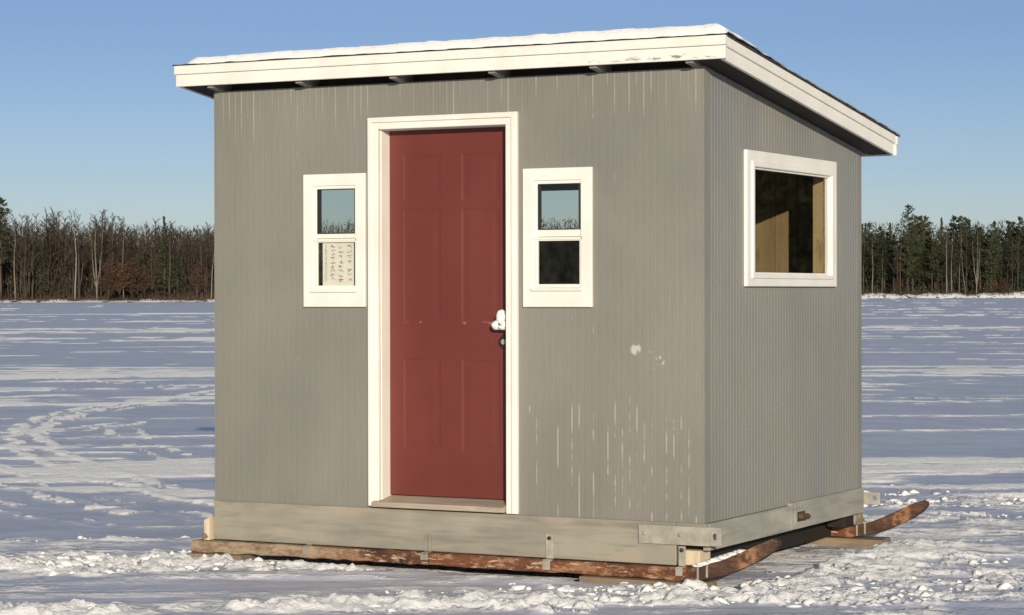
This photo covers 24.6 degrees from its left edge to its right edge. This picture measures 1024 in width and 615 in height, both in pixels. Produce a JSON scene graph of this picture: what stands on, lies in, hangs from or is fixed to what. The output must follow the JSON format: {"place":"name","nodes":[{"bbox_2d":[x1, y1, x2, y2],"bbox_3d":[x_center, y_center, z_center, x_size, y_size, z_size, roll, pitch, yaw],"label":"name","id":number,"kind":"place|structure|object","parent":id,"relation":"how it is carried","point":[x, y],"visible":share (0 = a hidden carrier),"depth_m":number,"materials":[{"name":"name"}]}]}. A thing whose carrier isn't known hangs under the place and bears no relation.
{"place":"outdoors","nodes":[
{"label":"outdoors","id":0,"kind":"place"},
{"bbox_2d":[0,298,1023,614],"bbox_3d":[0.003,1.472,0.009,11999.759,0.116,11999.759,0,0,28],"label":"frozen lake","id":1,"kind":"structure","parent":0,"point":[106,424],"depth_m":17.43,"materials":[{"name":"white snow"}]},
{"bbox_2d":[186,551,259,560],"bbox_3d":[-1.640,1.423,13.312,0.363,0.066,0.210,0,0,25],"label":"wood block","id":2,"kind":"object","parent":1,"relation":"on","point":[239,557],"depth_m":13.25,"materials":[{"name":"beige wood"}]},
{"bbox_2d":[172,33,928,580],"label":"ice fishing shack","id":3,"kind":"structure","parent":2,"relation":"on","point":[650,367],"depth_m":12.69,"materials":[{"name":"grey wood"}]},
{"bbox_2d":[303,173,366,306],"bbox_3d":[-0.973,-0.370,12.964,0.401,0.735,0.068,0,0,28],"label":"window","id":4,"kind":"structure","parent":3,"relation":"in","point":[314,295],"depth_m":12.96,"materials":[{"name":"beige paint"}]},
{"bbox_2d":[323,242,353,285],"bbox_3d":[-0.959,-0.240,12.957,0.202,0.237,0.002,0,0,28],"label":"paper notice","id":5,"kind":"object","parent":3,"relation":"attached to","point":[338,263],"visible":1,"depth_m":12.96,"materials":[{"name":"beige paper"}]},
{"bbox_2d":[390,127,505,498],"bbox_3d":[-0.343,0.031,12.698,0.770,1.994,0.135,0,0,28],"label":"door","id":6,"kind":"structure","parent":3,"relation":"in","point":[448,186],"depth_m":12.73,"materials":[{"name":"red paint"}]},
{"bbox_2d":[177,23,900,134],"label":"roof snow","id":7,"kind":"structure","parent":3,"relation":"on","point":[635,33],"depth_m":12.35,"materials":[{"name":"white snow"}]},
{"bbox_2d":[523,167,592,306],"bbox_3d":[0.245,-0.367,12.320,0.405,0.731,0.068,0,0,28],"label":"window","id":8,"kind":"structure","parent":3,"relation":"in","point":[535,294],"depth_m":12.31,"materials":[{"name":"beige paint"}]},
{"bbox_2d":[542,185,580,236],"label":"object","id":9,"kind":"structure","parent":3,"relation":"in","point":[566,187],"depth_m":14.92,"materials":[{"name":"beige paint"}]},
{"bbox_2d":[744,149,836,286],"bbox_3d":[1.514,-0.478,13.014,0.125,0.724,1.375,0,0,28],"label":"window","id":10,"kind":"structure","parent":3,"relation":"in","point":[823,172],"depth_m":13.17,"materials":[{"name":"beige paint"}]},
{"bbox_2d":[0,484,1023,614],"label":"snow chunks","id":11,"kind":"object","parent":1,"relation":"on","point":[647,587],"visible":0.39,"depth_m":11.89,"materials":[{"name":"white snow"}]},
{"bbox_2d":[2,214,1023,299],"bbox_3d":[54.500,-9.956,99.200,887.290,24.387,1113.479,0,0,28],"label":"distant wood","id":12,"kind":"object","parent":1,"relation":"on","point":[60,290],"visible":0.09,"depth_m":434.69,"materials":[{"name":"plant"}]},
{"bbox_2d":[579,575,716,586],"bbox_3d":[0.697,1.421,12.071,0.700,0.058,0.200,0,0,31],"label":"wood block","id":13,"kind":"object","parent":1,"relation":"on","point":[613,580],"depth_m":12.05,"materials":[{"name":"beige wood"}]},
{"bbox_2d":[803,536,890,546],"bbox_3d":[2.003,1.406,14.101,0.510,0.058,0.190,0,0,26],"label":"wood block","id":14,"kind":"object","parent":1,"relation":"on","point":[864,541],"depth_m":14.01,"materials":[{"name":"beige wood"}]},
{"bbox_2d":[0,290,1023,302],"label":"shore bank","id":15,"kind":"structure","parent":0,"point":[1016,294],"depth_m":588.93,"materials":[{"name":"white snow"}]},
{"bbox_2d":[0,216,10,267],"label":"bare tree","id":16,"kind":"object","parent":15,"relation":"on","point":[1,250],"visible":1,"depth_m":410.67,"materials":[{"name":"brown plant"}]},
{"bbox_2d":[0,197,18,299],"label":"pine tree","id":17,"kind":"object","parent":15,"relation":"on","point":[2,214],"visible":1,"depth_m":411.08,"materials":[{"name":"green plant"}]},
{"bbox_2d":[4,241,16,295],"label":"spruce tree","id":18,"kind":"object","parent":15,"relation":"on","point":[9,273],"visible":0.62,"depth_m":422.90,"materials":[{"name":"green plant"}]},
{"bbox_2d":[11,223,17,299],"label":"birch tree","id":19,"kind":"object","parent":15,"relation":"on","point":[14,266],"visible":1,"depth_m":408.82,"materials":[{"name":"beige plant"}]},
{"bbox_2d":[3,213,27,299],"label":"bare tree","id":20,"kind":"object","parent":15,"relation":"on","point":[16,229],"visible":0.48,"depth_m":423.09,"materials":[{"name":"brown plant"}]},
{"bbox_2d":[9,214,26,299],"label":"bare tree","id":21,"kind":"object","parent":15,"relation":"on","point":[18,248],"visible":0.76,"depth_m":419.06,"materials":[{"name":"brown plant"}]},
{"bbox_2d":[8,216,40,299],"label":"bare tree","id":22,"kind":"object","parent":15,"relation":"on","point":[24,290],"visible":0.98,"depth_m":412.17,"materials":[{"name":"brown plant"}]},
{"bbox_2d":[19,215,38,298],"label":"bare tree","id":23,"kind":"object","parent":15,"relation":"on","point":[27,230],"visible":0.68,"depth_m":417.98,"materials":[{"name":"brown plant"}]},
{"bbox_2d":[19,218,43,299],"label":"bare tree","id":24,"kind":"object","parent":15,"relation":"on","point":[27,262],"visible":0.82,"depth_m":416.73,"materials":[{"name":"brown plant"}]},
{"bbox_2d":[31,235,49,298],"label":"spruce tree","id":25,"kind":"object","parent":15,"relation":"on","point":[40,275],"visible":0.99,"depth_m":419.13,"materials":[{"name":"green plant"}]},
{"bbox_2d":[33,229,61,297],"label":"bare tree","id":26,"kind":"object","parent":15,"relation":"on","point":[50,258],"visible":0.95,"depth_m":421.03,"materials":[{"name":"brown plant"}]},
{"bbox_2d":[39,207,57,297],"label":"bare tree","id":27,"kind":"object","parent":15,"relation":"on","point":[49,241],"visible":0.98,"depth_m":422.62,"materials":[{"name":"brown plant"}]},
{"bbox_2d":[39,212,64,295],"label":"bare tree","id":28,"kind":"object","parent":15,"relation":"on","point":[49,224],"visible":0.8,"depth_m":425.62,"materials":[{"name":"brown plant"}]},
{"bbox_2d":[44,212,65,295],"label":"bare tree","id":29,"kind":"object","parent":15,"relation":"on","point":[54,219],"visible":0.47,"depth_m":429.39,"materials":[{"name":"brown plant"}]},
{"bbox_2d":[56,216,71,297],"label":"bare tree","id":30,"kind":"object","parent":15,"relation":"on","point":[65,232],"visible":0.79,"depth_m":425.43,"materials":[{"name":"brown plant"}]},
{"bbox_2d":[63,238,76,298],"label":"bare tree","id":31,"kind":"object","parent":15,"relation":"on","point":[70,269],"visible":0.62,"depth_m":426.16,"materials":[{"name":"brown plant"}]},
{"bbox_2d":[65,209,81,298],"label":"bare tree","id":32,"kind":"object","parent":15,"relation":"on","point":[71,227],"visible":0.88,"depth_m":416.33,"materials":[{"name":"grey plant"}]},
{"bbox_2d":[72,210,80,299],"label":"birch tree","id":33,"kind":"object","parent":15,"relation":"on","point":[75,255],"visible":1,"depth_m":411.80,"materials":[{"name":"white plant"}]},
{"bbox_2d":[65,214,89,300],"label":"bare tree","id":34,"kind":"object","parent":15,"relation":"on","point":[82,254],"visible":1,"depth_m":413.73,"materials":[{"name":"brown plant"}]},
{"bbox_2d":[74,227,89,295],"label":"bare tree","id":35,"kind":"object","parent":15,"relation":"on","point":[83,262],"visible":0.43,"depth_m":427.06,"materials":[{"name":"brown plant"}]},
{"bbox_2d":[86,217,94,298],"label":"bare tree","id":36,"kind":"object","parent":15,"relation":"on","point":[90,228],"visible":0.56,"depth_m":425.41,"materials":[{"name":"grey plant"}]},
{"bbox_2d":[87,219,104,299],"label":"birch tree","id":37,"kind":"object","parent":15,"relation":"on","point":[97,279],"visible":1,"depth_m":411.82,"materials":[{"name":"beige plant"}]},
{"bbox_2d":[83,217,111,294],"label":"bare tree","id":38,"kind":"object","parent":15,"relation":"on","point":[98,228],"visible":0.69,"depth_m":423.65,"materials":[{"name":"brown plant"}]},
{"bbox_2d":[92,210,110,299],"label":"bare tree","id":39,"kind":"object","parent":15,"relation":"on","point":[101,242],"visible":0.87,"depth_m":419.25,"materials":[{"name":"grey plant"}]},
{"bbox_2d":[89,259,121,298],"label":"leafy oak","id":40,"kind":"object","parent":15,"relation":"on","point":[106,270],"visible":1,"depth_m":409.75,"materials":[{"name":"brown plant"}]},
{"bbox_2d":[96,210,117,292],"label":"bare tree","id":41,"kind":"object","parent":15,"relation":"on","point":[106,219],"visible":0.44,"depth_m":435.36,"materials":[{"name":"brown plant"}]},
{"bbox_2d":[102,214,118,299],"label":"bare tree","id":42,"kind":"object","parent":15,"relation":"on","point":[112,246],"visible":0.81,"depth_m":421.65,"materials":[{"name":"brown plant"}]},
{"bbox_2d":[105,262,131,299],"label":"leafy oak","id":43,"kind":"object","parent":15,"relation":"on","point":[121,281],"visible":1,"depth_m":411.36,"materials":[{"name":"brown plant"}]},
{"bbox_2d":[107,218,133,298],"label":"bare tree","id":44,"kind":"object","parent":15,"relation":"on","point":[125,244],"visible":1,"depth_m":415.76,"materials":[{"name":"brown plant"}]},
{"bbox_2d":[119,217,125,298],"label":"birch tree","id":45,"kind":"object","parent":15,"relation":"on","point":[122,259],"visible":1,"depth_m":413.31,"materials":[{"name":"beige plant"}]},
{"bbox_2d":[120,226,135,297],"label":"bare tree","id":46,"kind":"object","parent":15,"relation":"on","point":[129,258],"visible":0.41,"depth_m":427.27,"materials":[{"name":"brown plant"}]},
{"bbox_2d":[116,257,143,299],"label":"leafy oak","id":47,"kind":"object","parent":15,"relation":"on","point":[132,274],"visible":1,"depth_m":412.23,"materials":[{"name":"brown plant"}]},
{"bbox_2d":[132,223,147,298],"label":"bare tree","id":48,"kind":"object","parent":15,"relation":"on","point":[137,247],"visible":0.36,"depth_m":435.90,"materials":[{"name":"brown plant"}]},
{"bbox_2d":[133,265,156,300],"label":"leafy oak","id":49,"kind":"object","parent":15,"relation":"on","point":[144,275],"visible":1,"depth_m":411.15,"materials":[{"name":"brown plant"}]},
{"bbox_2d":[147,247,158,297],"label":"bare tree","id":50,"kind":"object","parent":15,"relation":"on","point":[152,260],"visible":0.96,"depth_m":420.96,"materials":[{"name":"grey plant"}]},
{"bbox_2d":[149,218,162,288],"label":"bare tree","id":51,"kind":"object","parent":15,"relation":"on","point":[156,242],"visible":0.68,"depth_m":436.03,"materials":[{"name":"brown plant"}]},
{"bbox_2d":[153,216,173,298],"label":"spruce tree","id":52,"kind":"object","parent":15,"relation":"on","point":[163,265],"visible":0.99,"depth_m":418.21,"materials":[{"name":"green plant"}]},
{"bbox_2d":[160,221,175,299],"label":"bare tree","id":53,"kind":"object","parent":15,"relation":"on","point":[169,253],"visible":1,"depth_m":417.52,"materials":[{"name":"brown plant"}]},
{"bbox_2d":[169,228,182,299],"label":"bare tree","id":54,"kind":"object","parent":15,"relation":"on","point":[174,254],"visible":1,"depth_m":418.82,"materials":[{"name":"brown plant"}]},
{"bbox_2d":[167,247,186,299],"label":"spruce tree","id":55,"kind":"object","parent":15,"relation":"on","point":[176,276],"visible":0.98,"depth_m":417.61,"materials":[{"name":"green plant"}]},
{"bbox_2d":[172,227,196,295],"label":"bare tree","id":56,"kind":"object","parent":15,"relation":"on","point":[182,260],"visible":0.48,"depth_m":429.43,"materials":[{"name":"brown plant"}]},
{"bbox_2d":[183,231,204,298],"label":"bare tree","id":57,"kind":"object","parent":15,"relation":"on","point":[190,258],"visible":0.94,"depth_m":421.26,"materials":[{"name":"brown plant"}]},
{"bbox_2d":[184,261,206,297],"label":"leafy oak","id":58,"kind":"object","parent":15,"relation":"on","point":[198,275],"visible":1,"depth_m":413.70,"materials":[{"name":"brown plant"}]},
{"bbox_2d":[196,230,207,297],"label":"bare tree","id":59,"kind":"object","parent":15,"relation":"on","point":[201,240],"visible":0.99,"depth_m":418.41,"materials":[{"name":"brown plant"}]},
{"bbox_2d":[197,229,210,297],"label":"bare tree","id":60,"kind":"object","parent":15,"relation":"on","point":[204,260],"visible":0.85,"depth_m":423.26,"materials":[{"name":"brown plant"}]},
{"bbox_2d":[196,225,213,290],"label":"bare tree","id":61,"kind":"object","parent":15,"relation":"on","point":[207,252],"visible":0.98,"depth_m":422.26,"materials":[{"name":"brown plant"}]},
{"bbox_2d":[0,287,1022,300],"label":"shore brush","id":62,"kind":"object","parent":15,"relation":"on","point":[187,298],"visible":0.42,"depth_m":413.43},
{"bbox_2d":[861,233,867,292],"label":"bare tree","id":63,"kind":"object","parent":15,"relation":"on","point":[864,263],"visible":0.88,"depth_m":603.47,"materials":[{"name":"plant"}]},
{"bbox_2d":[861,223,868,288],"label":"spruce tree","id":64,"kind":"object","parent":15,"relation":"on","point":[862,236],"visible":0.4,"depth_m":622.53,"materials":[{"name":"green plant"}]},
{"bbox_2d":[861,234,873,289],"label":"pine tree","id":65,"kind":"object","parent":15,"relation":"on","point":[868,236],"visible":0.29,"depth_m":621.35,"materials":[{"name":"green plant"}]},
{"bbox_2d":[861,222,876,290],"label":"pine tree","id":66,"kind":"object","parent":15,"relation":"on","point":[868,225],"visible":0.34,"depth_m":626.07,"materials":[{"name":"green plant"}]},
{"bbox_2d":[863,234,879,289],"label":"pine tree","id":67,"kind":"object","parent":15,"relation":"on","point":[869,254],"visible":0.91,"depth_m":606.96,"materials":[{"name":"green plant"}]},
{"bbox_2d":[870,234,888,286],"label":"pine tree","id":68,"kind":"object","parent":15,"relation":"on","point":[877,238],"visible":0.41,"depth_m":612.98,"materials":[{"name":"green plant"}]},
{"bbox_2d":[872,231,893,292],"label":"pine tree","id":69,"kind":"object","parent":15,"relation":"on","point":[883,260],"visible":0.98,"depth_m":602.21,"materials":[{"name":"green plant"}]},
{"bbox_2d":[883,234,901,293],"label":"pine tree","id":70,"kind":"object","parent":15,"relation":"on","point":[891,248],"visible":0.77,"depth_m":603.77,"materials":[{"name":"green plant"}]},
{"bbox_2d":[889,241,900,293],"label":"bare tree","id":71,"kind":"object","parent":15,"relation":"on","point":[897,266],"visible":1,"depth_m":596.48,"materials":[{"name":"plant"}]},
{"bbox_2d":[894,227,903,293],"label":"bare tree","id":72,"kind":"object","parent":15,"relation":"on","point":[900,261],"visible":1,"depth_m":596.70,"materials":[{"name":"plant"}]},
{"bbox_2d":[889,204,927,293],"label":"pine tree","id":73,"kind":"object","parent":15,"relation":"on","point":[908,233],"visible":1,"depth_m":596.74,"materials":[{"name":"green plant"}]},
{"bbox_2d":[901,235,916,292],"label":"pine tree","id":74,"kind":"object","parent":15,"relation":"on","point":[911,256],"visible":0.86,"depth_m":601.15,"materials":[{"name":"green plant"}]},
{"bbox_2d":[903,235,924,293],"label":"pine tree","id":75,"kind":"object","parent":15,"relation":"on","point":[915,262],"visible":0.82,"depth_m":603.03,"materials":[{"name":"green plant"}]},
{"bbox_2d":[906,225,924,293],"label":"pine tree","id":76,"kind":"object","parent":15,"relation":"on","point":[913,226],"visible":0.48,"depth_m":606.80,"materials":[{"name":"green plant"}]},
{"bbox_2d":[913,215,931,281],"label":"pine tree","id":77,"kind":"object","parent":15,"relation":"on","point":[919,218],"visible":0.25,"depth_m":622.90,"materials":[{"name":"green plant"}]},
{"bbox_2d":[914,236,932,289],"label":"pine tree","id":78,"kind":"object","parent":15,"relation":"on","point":[924,251],"visible":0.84,"depth_m":606.71,"materials":[{"name":"green plant"}]},
{"bbox_2d":[917,215,936,292],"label":"pine tree","id":79,"kind":"object","parent":15,"relation":"on","point":[926,226],"visible":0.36,"depth_m":615.93,"materials":[{"name":"green plant"}]},
{"bbox_2d":[924,227,933,292],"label":"spruce tree","id":80,"kind":"object","parent":15,"relation":"on","point":[929,233],"visible":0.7,"depth_m":607.85,"materials":[{"name":"green plant"}]},
{"bbox_2d":[925,239,939,292],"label":"pine tree","id":81,"kind":"object","parent":15,"relation":"on","point":[932,269],"visible":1,"depth_m":601.80,"materials":[{"name":"green plant"}]},
{"bbox_2d":[927,231,945,290],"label":"pine tree","id":82,"kind":"object","parent":15,"relation":"on","point":[934,265],"visible":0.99,"depth_m":599.55,"materials":[{"name":"green plant"}]},
{"bbox_2d":[930,217,952,293],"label":"spruce tree","id":83,"kind":"object","parent":15,"relation":"on","point":[943,240],"visible":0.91,"depth_m":603.23,"materials":[{"name":"green plant"}]},
{"bbox_2d":[944,231,950,293],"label":"birch tree","id":84,"kind":"object","parent":15,"relation":"on","point":[946,251],"visible":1,"depth_m":593.21,"materials":[{"name":"grey plant"}]},
{"bbox_2d":[945,246,958,291],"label":"bare tree","id":85,"kind":"object","parent":15,"relation":"on","point":[949,266],"visible":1,"depth_m":595.38,"materials":[{"name":"plant"}]},
{"bbox_2d":[947,241,961,290],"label":"pine tree","id":86,"kind":"object","parent":15,"relation":"on","point":[954,265],"visible":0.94,"depth_m":599.13,"materials":[{"name":"green plant"}]},
{"bbox_2d":[945,215,963,289],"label":"pine tree","id":87,"kind":"object","parent":15,"relation":"on","point":[954,218],"visible":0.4,"depth_m":624.97,"materials":[{"name":"green plant"}]},
{"bbox_2d":[953,217,975,293],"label":"pine tree","id":88,"kind":"object","parent":15,"relation":"on","point":[964,228],"visible":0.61,"depth_m":611.65,"materials":[{"name":"green plant"}]},
{"bbox_2d":[960,230,971,294],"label":"bare tree","id":89,"kind":"object","parent":15,"relation":"on","point":[967,258],"visible":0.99,"depth_m":596.21,"materials":[{"name":"plant"}]},
{"bbox_2d":[957,219,974,293],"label":"pine tree","id":90,"kind":"object","parent":15,"relation":"on","point":[969,223],"visible":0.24,"depth_m":619.06,"materials":[{"name":"green plant"}]},
{"bbox_2d":[963,233,975,292],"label":"bare tree","id":91,"kind":"object","parent":15,"relation":"on","point":[971,274],"visible":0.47,"depth_m":608.22,"materials":[{"name":"plant"}]},
{"bbox_2d":[971,229,982,294],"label":"birch tree","id":92,"kind":"object","parent":15,"relation":"on","point":[977,256],"visible":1,"depth_m":591.47,"materials":[{"name":"grey plant"}]},
{"bbox_2d":[964,229,989,292],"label":"pine tree","id":93,"kind":"object","parent":15,"relation":"on","point":[973,276],"visible":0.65,"depth_m":601.61,"materials":[{"name":"green plant"}]},
{"bbox_2d":[967,226,988,293],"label":"pine tree","id":94,"kind":"object","parent":15,"relation":"on","point":[980,248],"visible":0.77,"depth_m":598.29,"materials":[{"name":"green plant"}]},
{"bbox_2d":[978,233,994,292],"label":"pine tree","id":95,"kind":"object","parent":15,"relation":"on","point":[987,235],"visible":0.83,"depth_m":599.29,"materials":[{"name":"green plant"}]},
{"bbox_2d":[980,238,1002,291],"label":"pine tree","id":96,"kind":"object","parent":15,"relation":"on","point":[989,253],"visible":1,"depth_m":594.06,"materials":[{"name":"green plant"}]},
{"bbox_2d":[985,231,1004,292],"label":"pine tree","id":97,"kind":"object","parent":15,"relation":"on","point":[996,244],"visible":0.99,"depth_m":596.26,"materials":[{"name":"green plant"}]},
{"bbox_2d":[993,229,1006,291],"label":"pine tree","id":98,"kind":"object","parent":15,"relation":"on","point":[1003,238],"visible":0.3,"depth_m":609.70,"materials":[{"name":"green plant"}]},
{"bbox_2d":[999,220,1016,292],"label":"pine tree","id":99,"kind":"object","parent":15,"relation":"on","point":[1005,252],"visible":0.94,"depth_m":598.52,"materials":[{"name":"green plant"}]},
{"bbox_2d":[1002,226,1016,291],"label":"spruce tree","id":100,"kind":"object","parent":15,"relation":"on","point":[1008,267],"visible":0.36,"depth_m":605.27,"materials":[{"name":"green plant"}]},
{"bbox_2d":[1009,233,1018,292],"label":"bare tree","id":101,"kind":"object","parent":15,"relation":"on","point":[1012,268],"visible":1,"depth_m":591.63,"materials":[{"name":"plant"}]},
{"bbox_2d":[1007,226,1022,289],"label":"pine tree","id":102,"kind":"object","parent":15,"relation":"on","point":[1015,230],"visible":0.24,"depth_m":614.55,"materials":[{"name":"green plant"}]},
{"bbox_2d":[1011,227,1023,290],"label":"pine tree","id":103,"kind":"object","parent":15,"relation":"on","point":[1020,254],"visible":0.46,"depth_m":608.27,"materials":[{"name":"green plant"}]},
{"bbox_2d":[1013,234,1023,291],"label":"bare tree","id":104,"kind":"object","parent":15,"relation":"on","point":[1018,265],"visible":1,"depth_m":591.20,"materials":[{"name":"plant"}]},
{"bbox_2d":[1015,241,1023,283],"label":"pine tree","id":105,"kind":"object","parent":15,"relation":"on","point":[1021,260],"visible":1,"depth_m":595.12,"materials":[{"name":"green plant"}]},
{"bbox_2d":[0,0,1023,290],"label":"sky","id":106,"kind":"structure","parent":0,"point":[94,116],"materials":[{"name":"blue"}]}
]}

